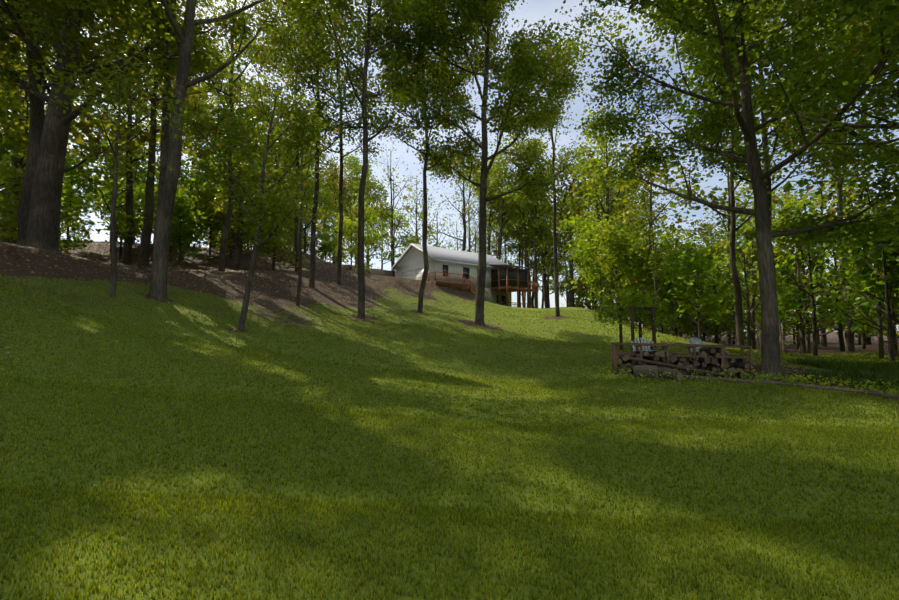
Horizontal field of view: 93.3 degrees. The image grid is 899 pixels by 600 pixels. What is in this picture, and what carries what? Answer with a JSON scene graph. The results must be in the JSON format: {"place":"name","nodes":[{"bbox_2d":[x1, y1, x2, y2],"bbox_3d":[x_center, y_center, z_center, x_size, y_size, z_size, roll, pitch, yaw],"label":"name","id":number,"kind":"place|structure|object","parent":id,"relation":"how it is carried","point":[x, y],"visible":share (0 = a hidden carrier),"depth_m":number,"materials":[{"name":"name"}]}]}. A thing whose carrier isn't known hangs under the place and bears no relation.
{"place":"outdoors","nodes":[
{"label":"outdoors","id":0,"kind":"place"},
{"bbox_2d":[0,0,898,393],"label":"tree","id":1,"kind":"object","parent":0,"point":[838,48],"depth_m":27.24,"materials":[{"name":"green plant"}]},
{"bbox_2d":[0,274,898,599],"bbox_3d":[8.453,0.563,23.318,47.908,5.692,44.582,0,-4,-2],"label":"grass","id":2,"kind":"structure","parent":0,"point":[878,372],"depth_m":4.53,"materials":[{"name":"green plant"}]},
{"bbox_2d":[0,237,898,599],"bbox_3d":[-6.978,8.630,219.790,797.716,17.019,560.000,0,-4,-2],"label":"terrain","id":3,"kind":"structure","parent":0,"point":[72,271],"depth_m":5.89,"materials":[{"name":"green plant"}]},
{"bbox_2d":[402,269,426,280],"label":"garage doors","id":4,"kind":"structure","parent":3,"relation":"on","point":[410,273],"depth_m":54.12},
{"bbox_2d":[391,244,500,303],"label":"house trim","id":5,"kind":"structure","parent":3,"relation":"on","point":[435,265],"depth_m":53.46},
{"bbox_2d":[491,268,526,287],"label":"porch screens","id":6,"kind":"object","parent":5,"relation":"attached to","point":[512,273],"visible":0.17,"depth_m":54.95,"materials":[{"name":"black fabric"}]},
{"bbox_2d":[489,263,531,268],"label":"porch roof","id":7,"kind":"structure","parent":5,"relation":"on","point":[513,266],"depth_m":54.99,"materials":[{"name":"grey metal"}]},
{"bbox_2d":[0,240,898,439],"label":"fallen leaves","id":8,"kind":"object","parent":3,"relation":"on","point":[187,269],"visible":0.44,"depth_m":31.93,"materials":[{"name":"brown plant"}]},
{"bbox_2d":[422,266,537,307],"label":"deck and porch wood","id":9,"kind":"structure","parent":3,"relation":"on","point":[506,289],"depth_m":54.02,"materials":[{"name":"brown wood"}]},
{"bbox_2d":[619,306,655,351],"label":"arbor posts","id":10,"kind":"object","parent":3,"relation":"on","point":[631,308],"visible":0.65,"depth_m":20.76,"materials":[{"name":"brown wood"}]},
{"bbox_2d":[631,338,657,351],"bbox_3d":[8.130,2.152,17.562,0.978,1.176,1.182,-1,-4,8],"label":"adirondack chair","id":11,"kind":"object","parent":3,"relation":"on","point":[644,349],"visible":0.17,"depth_m":18.02,"materials":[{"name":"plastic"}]},
{"bbox_2d":[611,343,753,378],"bbox_3d":[7.975,2.186,14.779,4.305,1.362,0.690,-1,-4,12],"label":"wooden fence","id":12,"kind":"object","parent":3,"relation":"on","point":[614,353],"visible":0.58,"depth_m":14.63,"materials":[{"name":"brown wood"}]},
{"bbox_2d":[687,337,729,354],"bbox_3d":[10.243,2.082,16.916,0.978,1.176,1.182,1,-4,-17],"label":"adirondack chair","id":13,"kind":"object","parent":3,"relation":"on","point":[697,348],"visible":0.23,"depth_m":17.36,"materials":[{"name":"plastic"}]},
{"bbox_2d":[617,346,898,399],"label":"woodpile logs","id":14,"kind":"object","parent":3,"relation":"on","point":[656,363],"visible":0.9,"depth_m":14.23,"materials":[{"name":"wood"}]},
{"bbox_2d":[756,320,898,356],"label":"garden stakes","id":15,"kind":"object","parent":3,"relation":"on","point":[780,326],"visible":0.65,"depth_m":22.60,"materials":[{"name":"brown wood"}]},
{"bbox_2d":[0,0,898,331],"label":"sky","id":16,"kind":"structure","parent":0,"point":[533,11],"materials":[{"name":"blue"}]},
{"bbox_2d":[396,246,510,287],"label":"house upper walls","id":17,"kind":"structure","parent":0,"point":[413,258],"depth_m":53.48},
{"bbox_2d":[393,243,512,268],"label":"house roof","id":18,"kind":"structure","parent":17,"relation":"on","point":[439,253],"depth_m":55.23,"materials":[{"name":"grey metal"}]},
{"bbox_2d":[443,265,505,305],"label":"house windows","id":19,"kind":"structure","parent":17,"relation":"in","point":[467,276],"depth_m":53.38,"materials":[{"name":"black glass"}]},
{"bbox_2d":[468,287,511,306],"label":"house basement walls","id":20,"kind":"structure","parent":0,"point":[492,296],"depth_m":56.16,"materials":[{"name":"grey concrete"}]}
]}

